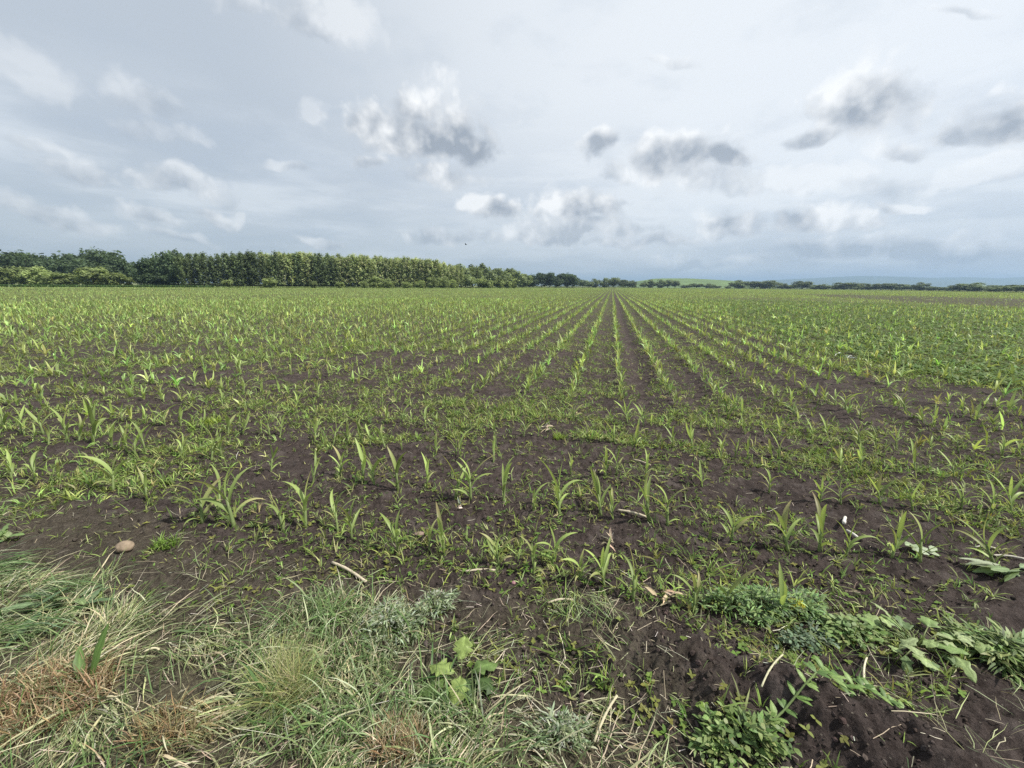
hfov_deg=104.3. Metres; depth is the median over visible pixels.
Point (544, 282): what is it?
round tree
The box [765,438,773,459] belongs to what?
corn plant
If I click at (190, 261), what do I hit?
poplar tree
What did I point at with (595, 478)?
corn plant
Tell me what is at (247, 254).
poplar tree
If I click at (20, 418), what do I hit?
corn plant
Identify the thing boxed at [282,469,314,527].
corn plant
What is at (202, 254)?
poplar tree
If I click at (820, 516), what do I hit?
corn plant
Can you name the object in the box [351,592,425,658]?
white flower weed
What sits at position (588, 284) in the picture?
round tree
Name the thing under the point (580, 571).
corn plant
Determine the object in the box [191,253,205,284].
poplar tree
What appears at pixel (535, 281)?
round tree
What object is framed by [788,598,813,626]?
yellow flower
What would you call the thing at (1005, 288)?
round tree
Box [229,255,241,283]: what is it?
poplar tree
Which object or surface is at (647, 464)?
corn plant
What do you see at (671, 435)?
corn plant
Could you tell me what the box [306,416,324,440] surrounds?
corn plant
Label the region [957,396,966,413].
corn plant
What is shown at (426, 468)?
corn plant
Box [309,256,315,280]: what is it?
poplar tree
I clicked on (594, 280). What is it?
round tree
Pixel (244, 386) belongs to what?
corn plant
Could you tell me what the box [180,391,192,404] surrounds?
corn plant
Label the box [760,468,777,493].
corn plant
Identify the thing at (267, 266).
poplar tree
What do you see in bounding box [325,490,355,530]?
corn plant
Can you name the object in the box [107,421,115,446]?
corn plant
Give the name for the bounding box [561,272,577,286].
round tree
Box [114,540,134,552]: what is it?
stone
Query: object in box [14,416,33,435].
corn plant
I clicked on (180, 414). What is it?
corn plant
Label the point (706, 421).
corn plant
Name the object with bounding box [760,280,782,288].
round tree
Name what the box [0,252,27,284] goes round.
round tree
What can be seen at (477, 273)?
round tree
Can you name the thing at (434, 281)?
bush
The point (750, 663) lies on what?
soil clods
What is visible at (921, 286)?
round tree
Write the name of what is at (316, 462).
corn plant
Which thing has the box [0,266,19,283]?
bush
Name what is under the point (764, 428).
corn plant
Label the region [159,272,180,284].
bush
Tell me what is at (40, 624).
cut grass
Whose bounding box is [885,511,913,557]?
corn plant
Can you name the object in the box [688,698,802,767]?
leafy weed
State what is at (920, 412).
corn plant
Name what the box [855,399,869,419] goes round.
corn plant
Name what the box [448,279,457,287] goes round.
bush
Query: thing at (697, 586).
corn plant
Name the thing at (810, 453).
corn plant
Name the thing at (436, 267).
poplar tree
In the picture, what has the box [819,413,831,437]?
corn plant
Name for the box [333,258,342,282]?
poplar tree
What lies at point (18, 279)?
bush
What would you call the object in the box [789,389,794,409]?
corn plant
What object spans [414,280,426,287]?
bush
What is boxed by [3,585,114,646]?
dock plant
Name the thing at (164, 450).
weed seedlings
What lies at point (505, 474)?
corn plant
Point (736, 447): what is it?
corn plant
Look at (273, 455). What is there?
corn plant
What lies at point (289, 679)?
wispy grass clump
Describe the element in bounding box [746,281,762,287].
round tree
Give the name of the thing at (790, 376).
corn plant
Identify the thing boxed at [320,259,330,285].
poplar tree
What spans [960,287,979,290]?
round tree
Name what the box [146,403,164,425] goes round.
corn plant
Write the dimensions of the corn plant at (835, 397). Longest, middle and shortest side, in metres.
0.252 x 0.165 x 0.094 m
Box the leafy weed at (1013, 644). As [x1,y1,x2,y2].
[936,614,1023,689]
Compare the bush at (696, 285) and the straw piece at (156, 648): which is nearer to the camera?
the straw piece at (156, 648)
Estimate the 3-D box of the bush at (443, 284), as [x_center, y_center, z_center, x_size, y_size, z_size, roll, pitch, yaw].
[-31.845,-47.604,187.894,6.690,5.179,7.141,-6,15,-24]
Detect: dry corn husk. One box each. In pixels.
[533,421,552,429]
[598,528,617,551]
[644,586,685,605]
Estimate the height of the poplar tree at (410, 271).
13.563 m
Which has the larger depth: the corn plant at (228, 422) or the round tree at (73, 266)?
the round tree at (73, 266)
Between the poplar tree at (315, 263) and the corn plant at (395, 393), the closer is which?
the corn plant at (395, 393)
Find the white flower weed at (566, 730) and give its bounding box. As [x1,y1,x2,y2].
[520,701,596,757]
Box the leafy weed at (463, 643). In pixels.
[420,635,498,711]
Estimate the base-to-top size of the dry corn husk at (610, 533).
0.070 m
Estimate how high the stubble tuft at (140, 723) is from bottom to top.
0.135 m
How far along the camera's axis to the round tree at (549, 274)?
320.89 m
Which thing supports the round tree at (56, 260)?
on the ground at (978, 713)
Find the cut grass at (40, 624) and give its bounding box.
[0,490,1023,767]
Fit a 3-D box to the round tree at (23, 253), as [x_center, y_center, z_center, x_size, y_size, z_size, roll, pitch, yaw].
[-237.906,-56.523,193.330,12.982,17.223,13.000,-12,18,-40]
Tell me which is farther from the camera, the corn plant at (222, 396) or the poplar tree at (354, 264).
the poplar tree at (354, 264)
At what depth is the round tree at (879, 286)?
360.81 m
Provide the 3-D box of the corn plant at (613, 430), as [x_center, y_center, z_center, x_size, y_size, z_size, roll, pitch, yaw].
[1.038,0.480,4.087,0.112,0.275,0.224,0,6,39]
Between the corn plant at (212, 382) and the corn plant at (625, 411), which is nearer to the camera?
the corn plant at (625, 411)
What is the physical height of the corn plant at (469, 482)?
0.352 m
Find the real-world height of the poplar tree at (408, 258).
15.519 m
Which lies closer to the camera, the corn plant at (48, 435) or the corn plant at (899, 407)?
the corn plant at (48, 435)
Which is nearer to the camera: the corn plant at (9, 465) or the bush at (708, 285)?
the corn plant at (9, 465)
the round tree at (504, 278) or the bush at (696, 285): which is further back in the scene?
the bush at (696, 285)
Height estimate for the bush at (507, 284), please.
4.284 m
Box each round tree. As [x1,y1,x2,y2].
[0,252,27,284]
[2,250,30,263]
[9,255,40,270]
[31,253,52,261]
[34,260,63,284]
[41,256,69,262]
[49,250,77,284]
[60,257,94,279]
[70,246,101,265]
[81,248,125,266]
[86,261,118,284]
[102,252,130,282]
[110,258,134,283]
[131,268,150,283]
[132,257,155,276]
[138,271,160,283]
[143,254,165,272]
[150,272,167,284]
[152,252,173,283]
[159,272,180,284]
[162,248,190,283]
[454,263,471,286]
[459,272,475,286]
[468,264,484,286]
[474,263,497,283]
[491,268,508,286]
[495,275,511,282]
[500,268,520,281]
[504,268,527,285]
[518,274,532,286]
[527,273,542,286]
[536,272,549,286]
[543,271,559,286]
[549,277,565,286]
[555,273,565,285]
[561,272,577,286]
[568,274,579,287]
[578,280,587,286]
[583,282,594,286]
[589,278,599,286]
[598,278,612,286]
[609,277,620,286]
[619,280,629,287]
[628,280,636,287]
[728,280,749,287]
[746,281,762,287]
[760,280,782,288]
[774,283,788,288]
[790,281,814,288]
[808,285,818,288]
[817,284,830,288]
[831,282,861,289]
[855,283,870,289]
[864,285,877,289]
[872,283,890,289]
[884,283,900,289]
[893,284,909,289]
[910,282,931,289]
[926,286,937,290]
[944,284,968,290]
[955,282,990,290]
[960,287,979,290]
[983,285,1000,291]
[991,285,1009,291]
[996,285,1020,291]
[1007,285,1023,290]
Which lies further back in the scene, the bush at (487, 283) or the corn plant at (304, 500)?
the bush at (487, 283)
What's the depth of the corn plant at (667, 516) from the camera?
2.69 m
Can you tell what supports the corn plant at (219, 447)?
on the ground at (978, 713)
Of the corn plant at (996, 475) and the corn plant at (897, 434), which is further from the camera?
the corn plant at (897, 434)
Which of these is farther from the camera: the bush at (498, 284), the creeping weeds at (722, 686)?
the bush at (498, 284)
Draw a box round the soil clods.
[0,365,1023,767]
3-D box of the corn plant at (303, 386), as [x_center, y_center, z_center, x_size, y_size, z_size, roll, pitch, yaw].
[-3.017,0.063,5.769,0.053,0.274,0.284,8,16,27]
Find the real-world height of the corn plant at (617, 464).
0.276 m
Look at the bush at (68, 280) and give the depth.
146.17 m
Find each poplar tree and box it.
[172,257,189,284]
[173,254,186,285]
[181,258,194,284]
[184,252,198,284]
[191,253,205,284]
[191,258,202,283]
[199,257,211,285]
[200,251,211,284]
[207,256,217,283]
[208,257,219,285]
[212,253,225,285]
[215,259,226,283]
[219,253,235,279]
[222,255,237,285]
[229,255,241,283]
[229,255,244,285]
[234,251,249,285]
[237,252,248,284]
[244,251,259,285]
[248,253,262,285]
[252,252,262,283]
[257,252,269,281]
[259,255,270,282]
[264,254,274,278]
[265,255,275,277]
[268,250,282,285]
[276,253,290,285]
[284,252,294,285]
[284,257,294,284]
[288,254,300,285]
[289,253,303,285]
[296,251,306,285]
[301,252,312,285]
[301,256,316,284]
[306,252,315,279]
[309,255,323,285]
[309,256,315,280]
[313,256,325,286]
[316,253,326,286]
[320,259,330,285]
[322,257,331,285]
[327,257,336,285]
[328,256,337,286]
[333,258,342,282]
[337,255,346,284]
[339,257,350,286]
[344,258,356,286]
[349,253,360,286]
[355,255,365,284]
[358,256,371,281]
[365,255,372,283]
[367,260,374,286]
[371,259,378,276]
[375,257,382,283]
[377,259,384,282]
[381,257,391,282]
[387,259,395,281]
[391,258,400,286]
[395,257,401,285]
[397,262,405,285]
[400,255,409,284]
[406,256,412,281]
[406,260,416,282]
[411,261,417,286]
[415,261,423,281]
[419,259,426,284]
[423,260,433,282]
[427,258,435,281]
[429,262,434,276]
[432,258,442,282]
[439,264,443,282]
[443,262,447,282]
[446,265,451,280]
[449,265,456,283]
[454,265,460,284]
[458,268,464,286]
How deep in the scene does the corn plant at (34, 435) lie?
4.05 m
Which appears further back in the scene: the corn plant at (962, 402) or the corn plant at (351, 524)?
the corn plant at (962, 402)
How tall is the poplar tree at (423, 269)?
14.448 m
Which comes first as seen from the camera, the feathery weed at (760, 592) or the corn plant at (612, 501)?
the feathery weed at (760, 592)
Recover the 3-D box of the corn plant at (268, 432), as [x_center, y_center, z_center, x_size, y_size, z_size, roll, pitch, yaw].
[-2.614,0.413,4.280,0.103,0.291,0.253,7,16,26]
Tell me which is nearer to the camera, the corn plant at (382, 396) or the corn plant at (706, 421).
the corn plant at (706, 421)
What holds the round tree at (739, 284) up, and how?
on the ground at (978, 713)
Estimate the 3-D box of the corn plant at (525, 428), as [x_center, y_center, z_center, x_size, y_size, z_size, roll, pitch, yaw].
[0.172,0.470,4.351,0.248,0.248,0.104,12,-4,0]
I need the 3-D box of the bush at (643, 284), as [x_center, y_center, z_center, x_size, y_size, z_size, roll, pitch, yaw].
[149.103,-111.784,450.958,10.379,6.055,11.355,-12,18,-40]
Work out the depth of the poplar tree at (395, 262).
189.58 m
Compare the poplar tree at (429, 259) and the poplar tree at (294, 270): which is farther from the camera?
the poplar tree at (429, 259)
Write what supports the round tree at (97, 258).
on the ground at (978, 713)
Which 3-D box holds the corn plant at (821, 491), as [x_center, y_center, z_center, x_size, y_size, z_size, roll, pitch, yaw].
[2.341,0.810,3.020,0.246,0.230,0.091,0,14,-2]
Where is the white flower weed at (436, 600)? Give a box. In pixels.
[410,587,460,624]
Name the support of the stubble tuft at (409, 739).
on the ground at (978, 713)
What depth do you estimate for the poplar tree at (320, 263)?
170.22 m
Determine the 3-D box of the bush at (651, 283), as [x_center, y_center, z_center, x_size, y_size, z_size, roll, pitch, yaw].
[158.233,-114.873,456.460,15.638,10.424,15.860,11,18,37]
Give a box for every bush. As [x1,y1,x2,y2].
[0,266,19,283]
[2,266,30,284]
[18,265,50,284]
[31,271,56,284]
[39,272,66,284]
[56,273,83,284]
[71,266,108,284]
[96,273,121,284]
[99,272,132,284]
[121,277,136,285]
[221,279,232,286]
[261,277,277,287]
[309,281,317,287]
[334,282,344,287]
[360,281,368,287]
[366,276,381,287]
[381,278,395,287]
[402,282,412,287]
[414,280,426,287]
[426,277,438,287]
[438,278,450,287]
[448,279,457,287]
[474,278,485,287]
[483,280,492,287]
[493,279,503,287]
[502,281,511,287]
[639,283,648,286]
[644,279,655,287]
[656,279,667,287]
[663,280,673,287]
[671,280,679,286]
[689,283,704,287]
[703,283,716,287]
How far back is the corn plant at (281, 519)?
2.60 m
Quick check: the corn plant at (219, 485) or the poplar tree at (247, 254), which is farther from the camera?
the poplar tree at (247, 254)
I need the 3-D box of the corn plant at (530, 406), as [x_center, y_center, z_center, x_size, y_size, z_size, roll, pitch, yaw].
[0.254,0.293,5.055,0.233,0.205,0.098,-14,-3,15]
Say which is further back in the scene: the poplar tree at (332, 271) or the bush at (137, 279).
the poplar tree at (332, 271)
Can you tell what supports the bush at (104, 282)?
on the ground at (978, 713)
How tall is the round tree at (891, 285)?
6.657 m
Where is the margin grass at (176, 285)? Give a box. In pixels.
[0,283,1022,292]
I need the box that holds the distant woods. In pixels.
[469,283,1022,291]
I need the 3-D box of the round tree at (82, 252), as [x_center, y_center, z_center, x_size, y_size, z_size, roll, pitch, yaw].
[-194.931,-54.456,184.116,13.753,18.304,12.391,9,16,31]
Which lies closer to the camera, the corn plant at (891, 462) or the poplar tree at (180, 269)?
the corn plant at (891, 462)
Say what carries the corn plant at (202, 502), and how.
on the ground at (978, 713)
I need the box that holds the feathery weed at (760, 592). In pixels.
[690,582,828,627]
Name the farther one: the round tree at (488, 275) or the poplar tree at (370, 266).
the round tree at (488, 275)
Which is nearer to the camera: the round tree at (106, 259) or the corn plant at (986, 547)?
the corn plant at (986, 547)
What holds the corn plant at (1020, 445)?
on the ground at (978, 713)
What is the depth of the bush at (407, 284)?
173.86 m
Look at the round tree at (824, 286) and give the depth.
386.69 m
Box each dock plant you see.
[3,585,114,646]
[72,623,108,683]
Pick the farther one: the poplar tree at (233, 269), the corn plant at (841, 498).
the poplar tree at (233, 269)
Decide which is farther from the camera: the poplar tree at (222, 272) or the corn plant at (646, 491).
the poplar tree at (222, 272)
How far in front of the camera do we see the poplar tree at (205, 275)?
148.47 m
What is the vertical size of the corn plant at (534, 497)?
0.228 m
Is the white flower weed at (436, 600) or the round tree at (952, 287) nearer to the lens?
the white flower weed at (436, 600)
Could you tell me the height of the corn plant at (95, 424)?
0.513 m
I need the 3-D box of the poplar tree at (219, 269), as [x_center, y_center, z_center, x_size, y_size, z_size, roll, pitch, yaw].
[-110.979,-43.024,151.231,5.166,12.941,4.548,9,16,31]
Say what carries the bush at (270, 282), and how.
on the ground at (978, 713)
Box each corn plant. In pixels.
[0,398,20,430]
[1,450,13,480]
[6,404,27,433]
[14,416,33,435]
[18,450,56,482]
[23,405,61,434]
[25,423,44,441]
[43,422,62,444]
[49,407,83,440]
[55,457,62,481]
[73,413,88,440]
[75,450,131,490]
[84,399,110,445]
[86,397,95,412]
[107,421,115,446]
[110,403,131,420]
[112,425,148,455]
[119,424,129,451]
[131,421,155,453]
[137,467,158,500]
[142,406,150,420]
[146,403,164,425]
[153,386,164,401]
[153,404,176,425]
[166,473,222,526]
[176,432,191,457]
[178,405,184,425]
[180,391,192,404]
[185,464,264,527]
[187,370,197,385]
[196,409,212,429]
[200,426,226,460]
[200,429,233,458]
[206,463,238,512]
[208,371,216,388]
[212,416,222,428]
[213,388,230,405]
[218,412,243,435]
[233,390,253,409]
[235,378,251,391]
[236,411,251,434]
[255,418,261,433]
[258,443,287,471]
[260,409,278,435]
[264,495,295,531]
[272,413,286,436]
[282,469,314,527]
[289,389,304,412]
[298,380,309,396]
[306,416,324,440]
[311,451,323,483]
[312,379,322,397]
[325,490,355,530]
[327,417,345,442]
[329,445,349,474]
[336,495,363,538]
[340,419,352,443]
[354,419,361,443]
[355,438,365,481]
[362,423,375,445]
[365,455,385,484]
[373,425,392,447]
[375,385,384,400]
[378,446,405,490]
[379,510,413,552]
[383,405,388,423]
[392,387,400,402]
[392,402,409,422]
[419,405,435,426]
[421,452,433,488]
[425,519,438,549]
[429,502,447,555]
[431,433,442,454]
[444,457,468,499]
[449,432,463,454]
[453,455,493,500]
[458,429,469,458]
[463,407,480,430]
[478,374,487,387]
[479,532,516,568]
[488,434,496,462]
[489,420,497,434]
[502,457,512,501]
[519,416,538,436]
[520,536,555,574]
[525,399,535,414]
[532,482,548,511]
[536,527,576,563]
[540,459,581,514]
[562,549,593,580]
[565,401,582,418]
[568,452,578,474]
[571,379,575,395]
[578,467,610,515]
[579,420,597,440]
[584,536,610,586]
[595,445,613,476]
[605,421,615,441]
[607,449,633,475]
[608,489,618,519]
[615,399,633,423]
[621,546,652,600]
[627,469,651,521]
[630,417,648,447]
[633,404,658,425]
[644,449,653,479]
[645,484,692,526]
[665,426,675,446]
[671,570,725,612]
[672,391,680,405]
[682,421,694,449]
[689,460,710,486]
[701,567,759,610]
[702,413,713,429]
[708,382,715,396]
[714,412,727,428]
[717,434,726,457]
[719,505,764,541]
[730,390,738,410]
[731,437,742,456]
[740,396,743,414]
[740,414,748,434]
[741,434,750,458]
[758,421,768,436]
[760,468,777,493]
[760,501,801,552]
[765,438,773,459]
[768,385,780,400]
[769,562,786,615]
[770,431,794,457]
[774,415,781,435]
[783,370,796,382]
[783,400,798,414]
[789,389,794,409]
[808,447,820,460]
[810,476,836,502]
[810,492,836,551]
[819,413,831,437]
[820,385,831,402]
[824,473,852,504]
[829,389,841,405]
[832,444,843,468]
[836,520,879,556]
[838,391,860,409]
[852,421,869,443]
[853,443,866,467]
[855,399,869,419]
[863,424,885,445]
[867,473,894,503]
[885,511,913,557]
[887,456,895,470]
[889,425,901,445]
[890,393,911,409]
[894,479,924,510]
[895,512,953,562]
[896,394,913,411]
[909,438,916,469]
[913,487,938,507]
[918,407,923,422]
[922,432,933,448]
[929,404,938,425]
[937,430,968,453]
[940,392,957,406]
[940,451,967,477]
[946,481,987,509]
[952,515,1012,562]
[953,452,981,473]
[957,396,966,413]
[977,480,1015,513]
[989,460,1012,481]
[989,473,1023,512]
[999,435,1022,455]
[1013,438,1023,455]
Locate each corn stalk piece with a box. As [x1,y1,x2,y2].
[331,561,366,582]
[466,568,495,571]
[547,598,573,603]
[618,509,646,517]
[992,554,1023,559]
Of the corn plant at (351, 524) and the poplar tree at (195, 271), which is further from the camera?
the poplar tree at (195, 271)
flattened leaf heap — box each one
[905,541,939,555]
[961,558,1023,581]
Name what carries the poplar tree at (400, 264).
on the ground at (978, 713)
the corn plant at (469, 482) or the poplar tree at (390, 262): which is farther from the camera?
the poplar tree at (390, 262)
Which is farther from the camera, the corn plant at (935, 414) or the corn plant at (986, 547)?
the corn plant at (935, 414)
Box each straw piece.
[144,647,159,651]
[593,694,617,742]
[761,654,782,686]
[862,657,867,688]
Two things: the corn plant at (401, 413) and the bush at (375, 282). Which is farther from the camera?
the bush at (375, 282)
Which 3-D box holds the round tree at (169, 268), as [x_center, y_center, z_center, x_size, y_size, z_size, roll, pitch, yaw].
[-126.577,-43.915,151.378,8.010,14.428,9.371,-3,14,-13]
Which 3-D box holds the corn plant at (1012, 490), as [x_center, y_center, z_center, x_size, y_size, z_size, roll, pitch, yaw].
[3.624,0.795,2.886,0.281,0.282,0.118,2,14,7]
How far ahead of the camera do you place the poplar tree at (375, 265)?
183.85 m
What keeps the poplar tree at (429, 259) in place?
on the ground at (978, 713)
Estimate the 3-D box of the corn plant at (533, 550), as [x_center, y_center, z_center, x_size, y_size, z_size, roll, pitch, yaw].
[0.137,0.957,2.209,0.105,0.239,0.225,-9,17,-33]
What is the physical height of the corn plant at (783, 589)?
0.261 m
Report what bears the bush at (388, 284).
on the ground at (978, 713)
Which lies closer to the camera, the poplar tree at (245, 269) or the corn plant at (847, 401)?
the corn plant at (847, 401)
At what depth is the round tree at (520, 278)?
277.65 m
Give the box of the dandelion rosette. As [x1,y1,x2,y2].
[0,523,24,541]
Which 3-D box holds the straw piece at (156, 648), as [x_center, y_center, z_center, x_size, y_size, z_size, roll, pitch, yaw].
[-1.581,1.167,1.752,0.061,0.014,0.017,-2,14,-11]
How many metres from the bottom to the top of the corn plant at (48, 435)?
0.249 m
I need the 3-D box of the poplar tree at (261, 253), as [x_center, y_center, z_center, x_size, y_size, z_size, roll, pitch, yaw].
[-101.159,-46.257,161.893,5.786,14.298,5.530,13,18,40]
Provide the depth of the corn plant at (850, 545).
2.38 m
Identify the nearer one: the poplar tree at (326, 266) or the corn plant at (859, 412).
the corn plant at (859, 412)
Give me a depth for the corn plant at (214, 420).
4.42 m
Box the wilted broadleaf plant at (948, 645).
[858,601,996,682]
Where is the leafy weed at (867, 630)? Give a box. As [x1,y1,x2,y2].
[812,613,893,653]
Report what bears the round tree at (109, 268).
on the ground at (978, 713)
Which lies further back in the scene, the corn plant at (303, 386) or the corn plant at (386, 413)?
the corn plant at (303, 386)
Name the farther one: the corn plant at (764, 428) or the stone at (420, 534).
the corn plant at (764, 428)
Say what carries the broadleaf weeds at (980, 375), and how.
on the ground at (978, 713)
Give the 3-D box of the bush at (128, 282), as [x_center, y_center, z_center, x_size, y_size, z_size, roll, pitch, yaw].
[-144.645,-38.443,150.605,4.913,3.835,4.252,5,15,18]
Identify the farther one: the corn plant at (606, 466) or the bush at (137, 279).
the bush at (137, 279)
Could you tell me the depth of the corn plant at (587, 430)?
4.14 m
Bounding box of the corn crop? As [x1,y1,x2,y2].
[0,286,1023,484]
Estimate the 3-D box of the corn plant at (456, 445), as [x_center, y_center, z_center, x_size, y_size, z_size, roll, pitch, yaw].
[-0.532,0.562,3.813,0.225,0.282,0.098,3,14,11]
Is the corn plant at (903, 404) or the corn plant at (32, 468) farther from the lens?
the corn plant at (903, 404)
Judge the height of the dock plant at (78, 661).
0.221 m
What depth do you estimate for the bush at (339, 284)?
159.29 m
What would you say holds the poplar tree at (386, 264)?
on the ground at (978, 713)
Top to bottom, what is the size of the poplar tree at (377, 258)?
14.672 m
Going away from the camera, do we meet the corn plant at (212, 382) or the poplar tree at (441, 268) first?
the corn plant at (212, 382)
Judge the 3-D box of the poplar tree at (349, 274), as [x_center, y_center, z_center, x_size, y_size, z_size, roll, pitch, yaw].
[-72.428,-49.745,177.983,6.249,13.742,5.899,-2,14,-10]
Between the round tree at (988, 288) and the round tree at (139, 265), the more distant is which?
the round tree at (988, 288)
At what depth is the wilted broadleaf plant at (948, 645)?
1.76 m
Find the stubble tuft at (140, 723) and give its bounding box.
[109,682,240,767]
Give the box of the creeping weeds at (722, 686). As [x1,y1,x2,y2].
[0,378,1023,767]
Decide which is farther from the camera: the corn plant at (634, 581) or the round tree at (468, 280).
the round tree at (468, 280)
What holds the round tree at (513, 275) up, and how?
on the ground at (978, 713)
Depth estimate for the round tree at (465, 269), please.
221.41 m
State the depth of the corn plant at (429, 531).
2.44 m
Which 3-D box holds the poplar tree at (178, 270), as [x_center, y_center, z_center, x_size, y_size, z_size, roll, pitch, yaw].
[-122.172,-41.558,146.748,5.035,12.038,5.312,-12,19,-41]
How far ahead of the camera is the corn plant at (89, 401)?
4.85 m
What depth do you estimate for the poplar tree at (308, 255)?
172.98 m
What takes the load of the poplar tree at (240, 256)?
on the ground at (978, 713)
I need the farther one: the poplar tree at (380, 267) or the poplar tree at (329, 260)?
the poplar tree at (380, 267)
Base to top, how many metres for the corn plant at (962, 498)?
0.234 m
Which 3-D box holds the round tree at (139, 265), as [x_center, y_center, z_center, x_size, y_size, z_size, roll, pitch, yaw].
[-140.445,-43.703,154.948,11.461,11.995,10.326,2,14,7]
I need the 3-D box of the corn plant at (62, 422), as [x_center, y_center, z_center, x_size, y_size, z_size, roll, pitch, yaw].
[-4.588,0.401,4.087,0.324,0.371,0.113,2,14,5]
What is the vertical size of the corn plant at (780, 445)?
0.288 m
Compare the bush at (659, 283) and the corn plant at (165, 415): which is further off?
the bush at (659, 283)
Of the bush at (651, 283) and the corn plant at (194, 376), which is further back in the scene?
the bush at (651, 283)
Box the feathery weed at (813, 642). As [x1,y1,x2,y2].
[767,620,839,655]
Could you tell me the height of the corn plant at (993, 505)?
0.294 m
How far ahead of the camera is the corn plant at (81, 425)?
4.06 m
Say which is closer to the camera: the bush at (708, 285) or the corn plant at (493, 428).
the corn plant at (493, 428)
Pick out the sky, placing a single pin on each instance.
(637, 140)
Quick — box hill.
[614,278,793,288]
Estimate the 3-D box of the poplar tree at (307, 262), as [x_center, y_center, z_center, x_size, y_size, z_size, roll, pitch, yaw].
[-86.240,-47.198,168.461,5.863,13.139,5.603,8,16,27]
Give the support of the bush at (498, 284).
on the ground at (978, 713)
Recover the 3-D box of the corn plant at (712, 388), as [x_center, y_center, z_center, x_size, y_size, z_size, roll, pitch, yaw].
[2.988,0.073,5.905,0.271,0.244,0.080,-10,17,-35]
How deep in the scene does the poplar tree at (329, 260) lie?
175.79 m
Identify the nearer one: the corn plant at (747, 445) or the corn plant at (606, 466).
the corn plant at (606, 466)
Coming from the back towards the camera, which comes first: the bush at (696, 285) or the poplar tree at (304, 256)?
the bush at (696, 285)
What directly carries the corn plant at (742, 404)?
on the ground at (978, 713)
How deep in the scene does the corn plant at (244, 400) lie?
5.08 m
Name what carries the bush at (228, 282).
on the ground at (978, 713)
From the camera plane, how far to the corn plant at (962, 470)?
3.52 m
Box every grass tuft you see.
[0,644,138,761]
[136,530,184,552]
[198,415,223,424]
[553,431,566,439]
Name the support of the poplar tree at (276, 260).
on the ground at (978, 713)
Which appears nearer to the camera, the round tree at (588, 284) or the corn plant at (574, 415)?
the corn plant at (574, 415)
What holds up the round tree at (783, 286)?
on the ground at (978, 713)
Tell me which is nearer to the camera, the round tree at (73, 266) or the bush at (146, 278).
the bush at (146, 278)
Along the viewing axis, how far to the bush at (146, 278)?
148.34 m
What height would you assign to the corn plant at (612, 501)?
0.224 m
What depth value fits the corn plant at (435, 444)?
3.82 m
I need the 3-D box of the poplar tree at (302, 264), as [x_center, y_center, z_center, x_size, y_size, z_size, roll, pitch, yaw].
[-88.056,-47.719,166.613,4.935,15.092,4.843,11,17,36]
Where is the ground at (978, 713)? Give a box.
[0,283,1023,767]
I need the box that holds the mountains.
[758,276,1023,287]
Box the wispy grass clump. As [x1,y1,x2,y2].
[198,613,349,765]
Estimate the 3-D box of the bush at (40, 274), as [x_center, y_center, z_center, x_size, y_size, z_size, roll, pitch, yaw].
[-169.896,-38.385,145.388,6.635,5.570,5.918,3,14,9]
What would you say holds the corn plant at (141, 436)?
on the ground at (978, 713)
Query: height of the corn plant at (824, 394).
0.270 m
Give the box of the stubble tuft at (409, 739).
[355,699,444,767]
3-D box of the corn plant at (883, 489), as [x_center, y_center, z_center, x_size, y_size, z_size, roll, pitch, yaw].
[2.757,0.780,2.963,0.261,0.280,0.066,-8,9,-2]
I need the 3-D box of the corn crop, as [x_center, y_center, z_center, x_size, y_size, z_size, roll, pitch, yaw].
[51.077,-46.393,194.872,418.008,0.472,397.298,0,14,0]
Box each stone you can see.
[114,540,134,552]
[414,531,423,535]
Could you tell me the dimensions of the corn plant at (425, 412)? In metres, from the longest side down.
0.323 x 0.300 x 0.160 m
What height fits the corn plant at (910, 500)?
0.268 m
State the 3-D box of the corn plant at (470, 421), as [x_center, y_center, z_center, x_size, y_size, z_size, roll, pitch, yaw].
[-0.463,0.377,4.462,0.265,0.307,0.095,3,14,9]
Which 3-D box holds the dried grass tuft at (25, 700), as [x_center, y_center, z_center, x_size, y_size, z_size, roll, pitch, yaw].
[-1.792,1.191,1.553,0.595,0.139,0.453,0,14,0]
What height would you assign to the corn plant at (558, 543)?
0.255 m
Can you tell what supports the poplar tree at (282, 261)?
on the ground at (978, 713)
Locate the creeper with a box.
[765,655,917,734]
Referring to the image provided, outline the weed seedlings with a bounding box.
[0,290,1023,767]
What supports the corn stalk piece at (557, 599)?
on the ground at (978, 713)
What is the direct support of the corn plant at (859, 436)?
on the ground at (978, 713)
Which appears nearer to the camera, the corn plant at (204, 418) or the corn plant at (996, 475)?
the corn plant at (996, 475)
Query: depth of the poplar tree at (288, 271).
166.32 m
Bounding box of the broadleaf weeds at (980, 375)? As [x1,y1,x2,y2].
[657,298,1023,386]
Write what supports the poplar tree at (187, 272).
on the ground at (978, 713)
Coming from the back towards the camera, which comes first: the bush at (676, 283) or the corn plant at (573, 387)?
the bush at (676, 283)
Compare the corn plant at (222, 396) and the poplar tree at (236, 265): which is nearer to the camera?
the corn plant at (222, 396)
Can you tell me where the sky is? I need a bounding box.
[0,0,1023,285]
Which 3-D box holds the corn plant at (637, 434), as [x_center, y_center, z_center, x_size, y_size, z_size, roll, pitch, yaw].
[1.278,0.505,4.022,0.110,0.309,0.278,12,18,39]
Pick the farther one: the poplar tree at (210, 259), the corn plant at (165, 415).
the poplar tree at (210, 259)
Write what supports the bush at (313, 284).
on the ground at (978, 713)

